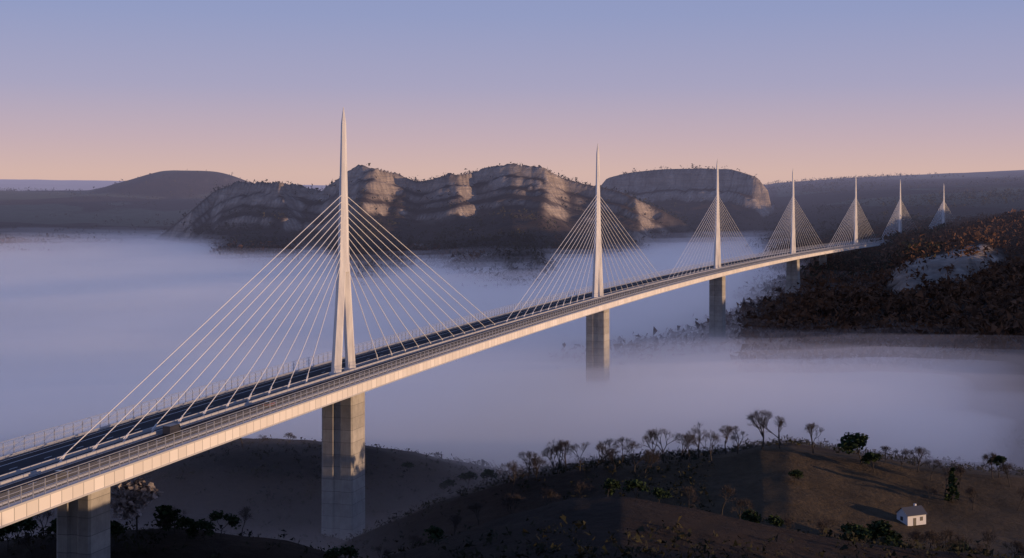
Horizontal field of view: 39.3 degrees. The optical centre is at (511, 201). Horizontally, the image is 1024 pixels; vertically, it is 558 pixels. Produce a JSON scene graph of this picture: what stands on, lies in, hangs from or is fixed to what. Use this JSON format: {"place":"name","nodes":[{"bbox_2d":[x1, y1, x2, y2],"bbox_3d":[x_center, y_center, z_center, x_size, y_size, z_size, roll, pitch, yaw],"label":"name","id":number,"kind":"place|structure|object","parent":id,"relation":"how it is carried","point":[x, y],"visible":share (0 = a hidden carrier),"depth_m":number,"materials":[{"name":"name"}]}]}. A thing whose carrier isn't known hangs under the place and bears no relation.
{"place":"outdoors","nodes":[
{"label":"outdoors","id":0,"kind":"place"},
{"bbox_2d":[0,163,946,355],"bbox_3d":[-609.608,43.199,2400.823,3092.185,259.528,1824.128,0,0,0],"label":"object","id":1,"kind":"structure","parent":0,"point":[87,342],"depth_m":1973.79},
{"bbox_2d":[0,235,488,285],"bbox_3d":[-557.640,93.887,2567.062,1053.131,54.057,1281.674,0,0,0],"label":"fog","id":2,"kind":"object","parent":1,"relation":"on","point":[145,248],"visible":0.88,"depth_m":2584.58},
{"bbox_2d":[0,163,1023,557],"bbox_3d":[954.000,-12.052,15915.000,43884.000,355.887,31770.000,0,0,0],"label":"terrain","id":3,"kind":"structure","parent":0,"point":[498,405],"depth_m":949.49,"materials":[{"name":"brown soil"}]},
{"bbox_2d":[0,523,21,550],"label":"dark tree","id":4,"kind":"object","parent":3,"relation":"on","point":[12,528],"visible":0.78,"depth_m":344.11,"materials":[{"name":"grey plant"}]},
{"bbox_2d":[13,517,39,541],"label":"tree","id":5,"kind":"object","parent":3,"relation":"on","point":[28,524],"visible":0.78,"depth_m":349.34,"materials":[{"name":"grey plant"}]},
{"bbox_2d":[31,510,53,536],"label":"tree","id":6,"kind":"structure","parent":3,"relation":"on","point":[48,513],"depth_m":352.42,"materials":[{"name":"grey plant"}]},
{"bbox_2d":[47,518,56,532],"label":"tree","id":7,"kind":"object","parent":3,"relation":"on","point":[53,527],"visible":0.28,"depth_m":343.30,"materials":[{"name":"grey plant"}]},
{"bbox_2d":[57,487,109,557],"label":"pier","id":8,"kind":"structure","parent":3,"relation":"on","point":[83,527],"depth_m":318.23,"materials":[{"name":"concrete"}]},
{"bbox_2d":[110,520,126,550],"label":"tree","id":9,"kind":"object","parent":3,"relation":"on","point":[115,527],"visible":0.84,"depth_m":340.46,"materials":[{"name":"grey plant"}]},
{"bbox_2d":[110,477,162,537],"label":"pale tree","id":10,"kind":"object","parent":3,"relation":"on","point":[130,497],"visible":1,"depth_m":346.33,"materials":[{"name":"grey plant"}]},
{"bbox_2d":[153,505,181,538],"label":"tree","id":11,"kind":"object","parent":3,"relation":"on","point":[161,510],"visible":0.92,"depth_m":353.24,"materials":[{"name":"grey plant"}]},
{"bbox_2d":[160,507,185,533],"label":"tree","id":12,"kind":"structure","parent":3,"relation":"on","point":[170,519],"depth_m":353.46,"materials":[{"name":"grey plant"}]},
{"bbox_2d":[174,516,202,540],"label":"tree","id":13,"kind":"object","parent":3,"relation":"on","point":[184,522],"visible":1,"depth_m":348.47,"materials":[{"name":"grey plant"}]},
{"bbox_2d":[185,518,215,540],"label":"dark tree","id":14,"kind":"object","parent":3,"relation":"on","point":[207,526],"visible":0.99,"depth_m":348.81,"materials":[{"name":"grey plant"}]},
{"bbox_2d":[209,510,241,535],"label":"dark tree","id":15,"kind":"object","parent":3,"relation":"on","point":[231,519],"visible":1,"depth_m":355.85,"materials":[{"name":"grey plant"}]},
{"bbox_2d":[238,507,254,535],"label":"bare tree","id":16,"kind":"object","parent":3,"relation":"on","point":[245,514],"visible":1,"depth_m":362.45,"materials":[{"name":"grey plant"}]},
{"bbox_2d":[323,544,358,557],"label":"pine tree","id":17,"kind":"object","parent":3,"relation":"on","point":[334,552],"visible":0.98,"depth_m":346.38,"materials":[{"name":"green plant"}]},
{"bbox_2d":[321,392,364,539],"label":"pier","id":18,"kind":"structure","parent":3,"relation":"on","point":[343,468],"depth_m":464.79,"materials":[{"name":"concrete"}]},
{"bbox_2d":[0,241,891,527],"bbox_3d":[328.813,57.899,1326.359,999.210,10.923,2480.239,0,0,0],"label":"viaduct deck","id":19,"kind":"structure","parent":18,"relation":"on","point":[54,497],"depth_m":392.50,"materials":[{"name":"concrete"}]},
{"bbox_2d":[50,470,69,477],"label":"car","id":20,"kind":"object","parent":19,"relation":"on","point":[61,473],"visible":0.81,"depth_m":296.66,"materials":[{"name":"grey paint"}]},
{"bbox_2d":[163,423,180,434],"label":"truck","id":21,"kind":"object","parent":19,"relation":"on","point":[171,428],"visible":0.91,"depth_m":349.07,"materials":[{"name":"grey paint"}]},
{"bbox_2d":[59,195,494,461],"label":"stay cables","id":22,"kind":"object","parent":19,"relation":"attached to","point":[126,436],"visible":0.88,"depth_m":435.80,"materials":[{"name":"white metal"}]},
{"bbox_2d":[329,107,355,374],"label":"pylon","id":23,"kind":"object","parent":19,"relation":"on","point":[343,314],"visible":0.98,"depth_m":468.31,"materials":[{"name":"white paint"}]},
{"bbox_2d":[0,245,851,503],"bbox_3d":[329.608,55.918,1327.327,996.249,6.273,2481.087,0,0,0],"label":"road markings","id":24,"kind":"object","parent":19,"relation":"on","point":[263,400],"visible":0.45,"depth_m":393.45,"materials":[{"name":"white paint"}]},
{"bbox_2d":[0,237,891,506],"bbox_3d":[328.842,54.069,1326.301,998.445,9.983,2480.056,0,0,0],"label":"deck screens","id":25,"kind":"object","parent":19,"relation":"on","point":[89,454],"visible":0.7,"depth_m":424.66,"materials":[{"name":"grey metal"}]},
{"bbox_2d":[506,195,662,321],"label":"stay cables","id":26,"kind":"object","parent":19,"relation":"on","point":[588,259],"visible":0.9,"depth_m":785.74,"materials":[{"name":"white metal"}]},
{"bbox_2d":[591,144,603,298],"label":"pylon","id":27,"kind":"object","parent":19,"relation":"on","point":[597,287],"visible":1,"depth_m":804.57,"materials":[{"name":"white paint"}]},
{"bbox_2d":[713,159,720,268],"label":"pylon","id":28,"kind":"object","parent":19,"relation":"on","point":[717,256],"visible":0.96,"depth_m":1132.01,"materials":[{"name":"white paint"}]},
{"bbox_2d":[668,197,754,278],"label":"stay cables","id":29,"kind":"object","parent":28,"relation":"attached to","point":[712,239],"visible":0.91,"depth_m":1117.09,"materials":[{"name":"white metal"}]},
{"bbox_2d":[760,200,824,258],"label":"stay cables","id":30,"kind":"object","parent":19,"relation":"on","point":[790,232],"visible":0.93,"depth_m":1432.92,"materials":[{"name":"white metal"}]},
{"bbox_2d":[790,170,795,253],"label":"pylon","id":31,"kind":"object","parent":19,"relation":"on","point":[793,245],"visible":0.94,"depth_m":1443.29,"materials":[{"name":"white paint"}]},
{"bbox_2d":[829,199,875,247],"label":"stay cables","id":32,"kind":"object","parent":19,"relation":"on","point":[853,227],"visible":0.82,"depth_m":1765.79,"materials":[{"name":"white metal"}]},
{"bbox_2d":[853,176,857,243],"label":"pylon","id":33,"kind":"object","parent":19,"relation":"on","point":[855,230],"visible":0.95,"depth_m":1778.15,"materials":[{"name":"white paint"}]},
{"bbox_2d":[898,181,901,233],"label":"pylon","id":34,"kind":"object","parent":19,"relation":"on","point":[900,224],"visible":0.7,"depth_m":2060.33,"materials":[{"name":"white paint"}]},
{"bbox_2d":[882,201,917,236],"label":"stay cables","id":35,"kind":"object","parent":34,"relation":"attached to","point":[898,220],"visible":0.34,"depth_m":2049.23,"materials":[{"name":"white metal"}]},
{"bbox_2d":[930,202,954,227],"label":"stay cables","id":36,"kind":"object","parent":19,"relation":"on","point":[942,214],"visible":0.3,"depth_m":2354.84,"materials":[{"name":"white metal"}]},
{"bbox_2d":[423,525,444,543],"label":"pine tree","id":37,"kind":"object","parent":3,"relation":"on","point":[436,532],"visible":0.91,"depth_m":321.38,"materials":[{"name":"green plant"}]},
{"bbox_2d":[438,479,456,494],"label":"tree","id":38,"kind":"object","parent":3,"relation":"on","point":[447,483],"visible":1,"depth_m":499.33,"materials":[{"name":"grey plant"}]},
{"bbox_2d":[448,513,462,534],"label":"bare tree","id":39,"kind":"object","parent":3,"relation":"on","point":[456,519],"visible":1,"depth_m":330.57,"materials":[{"name":"brown plant"}]},
{"bbox_2d":[458,471,477,484],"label":"tree","id":40,"kind":"object","parent":3,"relation":"on","point":[469,475],"visible":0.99,"depth_m":505.08,"materials":[{"name":"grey plant"}]},
{"bbox_2d":[464,500,483,525],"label":"bare tree","id":41,"kind":"object","parent":3,"relation":"on","point":[475,505],"visible":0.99,"depth_m":325.46,"materials":[{"name":"grey plant"}]},
{"bbox_2d":[480,468,497,485],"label":"tree","id":42,"kind":"object","parent":3,"relation":"on","point":[488,472],"visible":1,"depth_m":498.11,"materials":[{"name":"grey plant"}]},
{"bbox_2d":[0,162,1023,242],"bbox_3d":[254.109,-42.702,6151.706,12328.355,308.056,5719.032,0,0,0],"label":"woods","id":43,"kind":"object","parent":3,"relation":"on","point":[989,193],"visible":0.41,"depth_m":4055.18,"materials":[{"name":"green plant"}]},
{"bbox_2d":[497,460,527,492],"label":"bare tree","id":44,"kind":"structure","parent":3,"relation":"on","point":[514,466],"depth_m":438.72,"materials":[{"name":"brown plant"}]},
{"bbox_2d":[501,493,525,513],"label":"bare tree","id":45,"kind":"object","parent":3,"relation":"on","point":[508,501],"visible":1,"depth_m":317.25,"materials":[{"name":"brown plant"}]},
{"bbox_2d":[517,450,540,477],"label":"bare tree","id":46,"kind":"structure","parent":3,"relation":"on","point":[530,456],"depth_m":463.21,"materials":[{"name":"brown plant"}]},
{"bbox_2d":[526,455,547,483],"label":"bare tree","id":47,"kind":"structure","parent":3,"relation":"on","point":[534,462],"depth_m":442.13,"materials":[{"name":"brown plant"}]},
{"bbox_2d":[538,486,559,504],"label":"bare tree","id":48,"kind":"object","parent":3,"relation":"on","point":[547,491],"visible":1,"depth_m":312.51,"materials":[{"name":"plant"}]},
{"bbox_2d":[541,445,560,471],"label":"bare tree","id":49,"kind":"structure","parent":3,"relation":"on","point":[548,449],"depth_m":456.23,"materials":[{"name":"grey plant"}]},
{"bbox_2d":[547,439,567,473],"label":"bare tree","id":50,"kind":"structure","parent":3,"relation":"on","point":[559,443],"depth_m":469.60,"materials":[{"name":"grey plant"}]},
{"bbox_2d":[549,440,572,472],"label":"bare tree","id":51,"kind":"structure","parent":3,"relation":"on","point":[565,443],"depth_m":452.30,"materials":[{"name":"grey plant"}]},
{"bbox_2d":[570,441,591,473],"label":"bare tree","id":52,"kind":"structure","parent":3,"relation":"on","point":[572,448],"depth_m":447.33,"materials":[{"name":"grey plant"}]},
{"bbox_2d":[573,482,597,497],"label":"bare tree","id":53,"kind":"object","parent":3,"relation":"on","point":[585,486],"visible":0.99,"depth_m":313.91,"materials":[{"name":"plant"}]},
{"bbox_2d":[594,444,613,468],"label":"bare tree","id":54,"kind":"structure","parent":3,"relation":"on","point":[604,448],"depth_m":450.44,"materials":[{"name":"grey plant"}]},
{"bbox_2d":[594,438,620,466],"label":"bare tree","id":55,"kind":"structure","parent":3,"relation":"on","point":[606,441],"depth_m":460.11,"materials":[{"name":"grey plant"}]},
{"bbox_2d":[599,478,620,496],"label":"pine tree","id":56,"kind":"object","parent":3,"relation":"on","point":[609,484],"visible":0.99,"depth_m":306.89,"materials":[{"name":"green plant"}]},
{"bbox_2d":[604,447,618,474],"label":"bare tree","id":57,"kind":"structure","parent":3,"relation":"on","point":[612,450],"depth_m":442.06,"materials":[{"name":"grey plant"}]},
{"bbox_2d":[614,437,637,463],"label":"bare tree","id":58,"kind":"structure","parent":3,"relation":"on","point":[626,441],"depth_m":452.78,"materials":[{"name":"grey plant"}]},
{"bbox_2d":[622,479,648,496],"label":"pine tree","id":59,"kind":"object","parent":3,"relation":"on","point":[633,484],"visible":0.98,"depth_m":312.08,"materials":[{"name":"green plant"}]},
{"bbox_2d":[623,440,652,473],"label":"bare tree","id":60,"kind":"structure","parent":3,"relation":"on","point":[632,445],"depth_m":442.85,"materials":[{"name":"grey plant"}]},
{"bbox_2d":[637,428,660,457],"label":"bare tree","id":61,"kind":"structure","parent":3,"relation":"on","point":[648,433],"depth_m":463.67,"materials":[{"name":"brown plant"}]},
{"bbox_2d":[643,448,660,476],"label":"bare tree","id":62,"kind":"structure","parent":3,"relation":"on","point":[651,456],"depth_m":437.24,"materials":[{"name":"brown plant"}]},
{"bbox_2d":[651,487,671,499],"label":"pine tree","id":63,"kind":"object","parent":3,"relation":"on","point":[658,492],"visible":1,"depth_m":308.59,"materials":[{"name":"green plant"}]},
{"bbox_2d":[647,427,679,462],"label":"bare tree","id":64,"kind":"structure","parent":3,"relation":"on","point":[662,430],"depth_m":454.88,"materials":[{"name":"brown plant"}]},
{"bbox_2d":[674,432,695,460],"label":"bare tree","id":65,"kind":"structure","parent":3,"relation":"on","point":[685,442],"depth_m":452.13,"materials":[{"name":"brown plant"}]},
{"bbox_2d":[680,485,699,508],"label":"bare tree","id":66,"kind":"object","parent":3,"relation":"on","point":[691,490],"visible":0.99,"depth_m":318.43,"materials":[{"name":"brown plant"}]},
{"bbox_2d":[684,419,709,457],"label":"bare tree","id":67,"kind":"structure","parent":3,"relation":"on","point":[695,432],"depth_m":456.48,"materials":[{"name":"brown plant"}]},
{"bbox_2d":[690,432,720,462],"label":"bare tree","id":68,"kind":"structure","parent":3,"relation":"on","point":[713,437],"depth_m":443.81,"materials":[{"name":"brown plant"}]},
{"bbox_2d":[718,424,734,453],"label":"bare tree","id":69,"kind":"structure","parent":3,"relation":"on","point":[728,429],"depth_m":474.00,"materials":[{"name":"brown plant"}]},
{"bbox_2d":[718,485,736,514],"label":"bare tree","id":70,"kind":"object","parent":3,"relation":"on","point":[730,490],"visible":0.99,"depth_m":317.95,"materials":[{"name":"brown plant"}]},
{"bbox_2d":[729,424,746,453],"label":"bare tree","id":71,"kind":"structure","parent":3,"relation":"on","point":[735,438],"depth_m":459.14,"materials":[{"name":"brown plant"}]},
{"bbox_2d":[728,497,755,518],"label":"bare tree","id":72,"kind":"object","parent":3,"relation":"on","point":[748,501],"visible":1,"depth_m":321.54,"materials":[{"name":"brown plant"}]},
{"bbox_2d":[738,508,761,522],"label":"dark tree","id":73,"kind":"object","parent":3,"relation":"on","point":[748,515],"visible":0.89,"depth_m":334.24,"materials":[{"name":"green plant"}]},
{"bbox_2d":[745,407,771,448],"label":"bare tree","id":74,"kind":"object","parent":3,"relation":"on","point":[759,419],"depth_m":453.21,"materials":[{"name":"brown plant"}]},
{"bbox_2d":[759,416,787,448],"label":"bare tree","id":75,"kind":"object","parent":3,"relation":"on","point":[780,422],"depth_m":450.52,"materials":[{"name":"grey plant"}]},
{"bbox_2d":[765,514,783,526],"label":"pine tree","id":76,"kind":"object","parent":3,"relation":"on","point":[776,521],"visible":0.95,"depth_m":328.75,"materials":[{"name":"green plant"}]},
{"bbox_2d":[785,259,799,292],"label":"pier","id":77,"kind":"structure","parent":3,"relation":"on","point":[792,273],"depth_m":1439.98,"materials":[{"name":"concrete"}]},
{"bbox_2d":[788,469,803,482],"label":"tree","id":78,"kind":"object","parent":3,"relation":"on","point":[798,473],"visible":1,"depth_m":417.74,"materials":[{"name":"green plant"}]},
{"bbox_2d":[803,422,824,452],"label":"bare tree","id":79,"kind":"object","parent":3,"relation":"on","point":[809,425],"depth_m":454.00,"materials":[{"name":"grey plant"}]},
{"bbox_2d":[815,516,838,535],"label":"bare tree","id":80,"kind":"object","parent":3,"relation":"on","point":[818,520],"visible":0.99,"depth_m":330.03,"materials":[{"name":"brown plant"}]},
{"bbox_2d":[836,432,869,463],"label":"leafy tree","id":81,"kind":"object","parent":3,"relation":"on","point":[851,441],"visible":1,"depth_m":443.08,"materials":[{"name":"green plant"}]},
{"bbox_2d":[837,525,872,541],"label":"dark tree","id":82,"kind":"object","parent":3,"relation":"on","point":[860,533],"visible":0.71,"depth_m":320.96,"materials":[{"name":"green plant"}]},
{"bbox_2d":[841,522,870,540],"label":"dark tree","id":83,"kind":"object","parent":3,"relation":"on","point":[847,526],"visible":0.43,"depth_m":351.67,"materials":[{"name":"green plant"}]},
{"bbox_2d":[861,452,882,472],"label":"leafy tree","id":84,"kind":"object","parent":3,"relation":"on","point":[869,457],"visible":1,"depth_m":440.05,"materials":[{"name":"green plant"}]},
{"bbox_2d":[866,520,902,546],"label":"bush","id":85,"kind":"object","parent":3,"relation":"on","point":[879,528],"visible":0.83,"depth_m":370.58,"materials":[{"name":"green plant"}]},
{"bbox_2d":[877,536,899,546],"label":"pine tree","id":86,"kind":"object","parent":3,"relation":"on","point":[887,539],"visible":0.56,"depth_m":366.52,"materials":[{"name":"plant"}]},
{"bbox_2d":[892,448,914,470],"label":"bare tree","id":87,"kind":"object","parent":3,"relation":"on","point":[904,453],"depth_m":444.34,"materials":[{"name":"grey plant"}]},
{"bbox_2d":[895,503,926,525],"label":"white house","id":88,"kind":"structure","parent":3,"relation":"on","point":[914,515],"depth_m":400.43,"materials":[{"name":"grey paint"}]},
{"bbox_2d":[906,529,929,548],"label":"bare tree","id":89,"kind":"object","parent":3,"relation":"on","point":[915,535],"visible":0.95,"depth_m":338.54,"materials":[{"name":"grey plant"}]},
{"bbox_2d":[909,446,930,471],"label":"bare tree","id":90,"kind":"object","parent":3,"relation":"on","point":[920,451],"depth_m":448.61,"materials":[{"name":"grey plant"}]},
{"bbox_2d":[923,529,941,547],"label":"bare tree","id":91,"kind":"object","parent":3,"relation":"on","point":[931,536],"visible":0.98,"depth_m":316.82,"materials":[{"name":"grey plant"}]},
{"bbox_2d":[923,458,942,480],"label":"bare tree","id":92,"kind":"object","parent":3,"relation":"on","point":[926,462],"depth_m":440.07,"materials":[{"name":"grey plant"}]},
{"bbox_2d":[935,527,960,551],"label":"bare tree","id":93,"kind":"object","parent":3,"relation":"on","point":[949,534],"visible":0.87,"depth_m":350.62,"materials":[{"name":"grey plant"}]},
{"bbox_2d":[944,467,959,501],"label":"cypress tree","id":94,"kind":"object","parent":3,"relation":"on","point":[952,488],"depth_m":423.63,"materials":[{"name":"green plant"}]},
{"bbox_2d":[941,466,962,496],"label":"bare tree","id":95,"kind":"object","parent":3,"relation":"on","point":[948,472],"depth_m":428.47,"materials":[{"name":"brown plant"}]},
{"bbox_2d":[944,532,974,548],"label":"bare tree","id":96,"kind":"object","parent":3,"relation":"on","point":[957,540],"visible":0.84,"depth_m":347.22,"materials":[{"name":"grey plant"}]},
{"bbox_2d":[951,466,967,487],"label":"bare tree","id":97,"kind":"object","parent":3,"relation":"on","point":[959,469],"depth_m":435.96,"materials":[{"name":"brown plant"}]},
{"bbox_2d":[965,486,978,509],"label":"bare tree","id":98,"kind":"object","parent":3,"relation":"on","point":[971,491],"depth_m":418.47,"materials":[{"name":"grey plant"}]},
{"bbox_2d":[981,452,997,478],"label":"bare tree","id":99,"kind":"object","parent":3,"relation":"on","point":[992,455],"depth_m":445.89,"materials":[{"name":"grey plant"}]},
{"bbox_2d":[981,528,1001,552],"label":"bare tree","id":100,"kind":"object","parent":3,"relation":"on","point":[988,538],"visible":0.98,"depth_m":336.31,"materials":[{"name":"grey plant"}]},
{"bbox_2d":[987,455,1006,477],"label":"tree","id":101,"kind":"object","parent":3,"relation":"on","point":[999,459],"depth_m":446.48,"materials":[{"name":"green plant"}]},
{"bbox_2d":[997,459,1014,486],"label":"bare tree","id":102,"kind":"object","parent":3,"relation":"on","point":[1005,466],"depth_m":441.85,"materials":[{"name":"grey plant"}]},
{"bbox_2d":[1002,540,1023,555],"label":"bare tree","id":103,"kind":"object","parent":3,"relation":"on","point":[1016,544],"visible":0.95,"depth_m":328.39,"materials":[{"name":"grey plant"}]},
{"bbox_2d":[0,0,1023,185],"label":"sky","id":104,"kind":"structure","parent":0,"point":[105,90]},
{"bbox_2d":[546,209,1023,404],"bbox_3d":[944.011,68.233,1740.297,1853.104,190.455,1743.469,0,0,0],"label":"fog","id":105,"kind":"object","parent":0,"point":[913,349],"depth_m":1138.98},
{"label":"ground","id":106,"kind":"structure","parent":0,"visible":0},
{"bbox_2d":[586,309,609,415],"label":"pier","id":107,"kind":"structure","parent":106,"relation":"on","point":[597,369],"depth_m":801.29,"materials":[{"name":"concrete"}]},
{"bbox_2d":[709,276,725,349],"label":"pier","id":108,"kind":"structure","parent":106,"relation":"on","point":[717,309],"depth_m":1129.02,"materials":[{"name":"concrete"}]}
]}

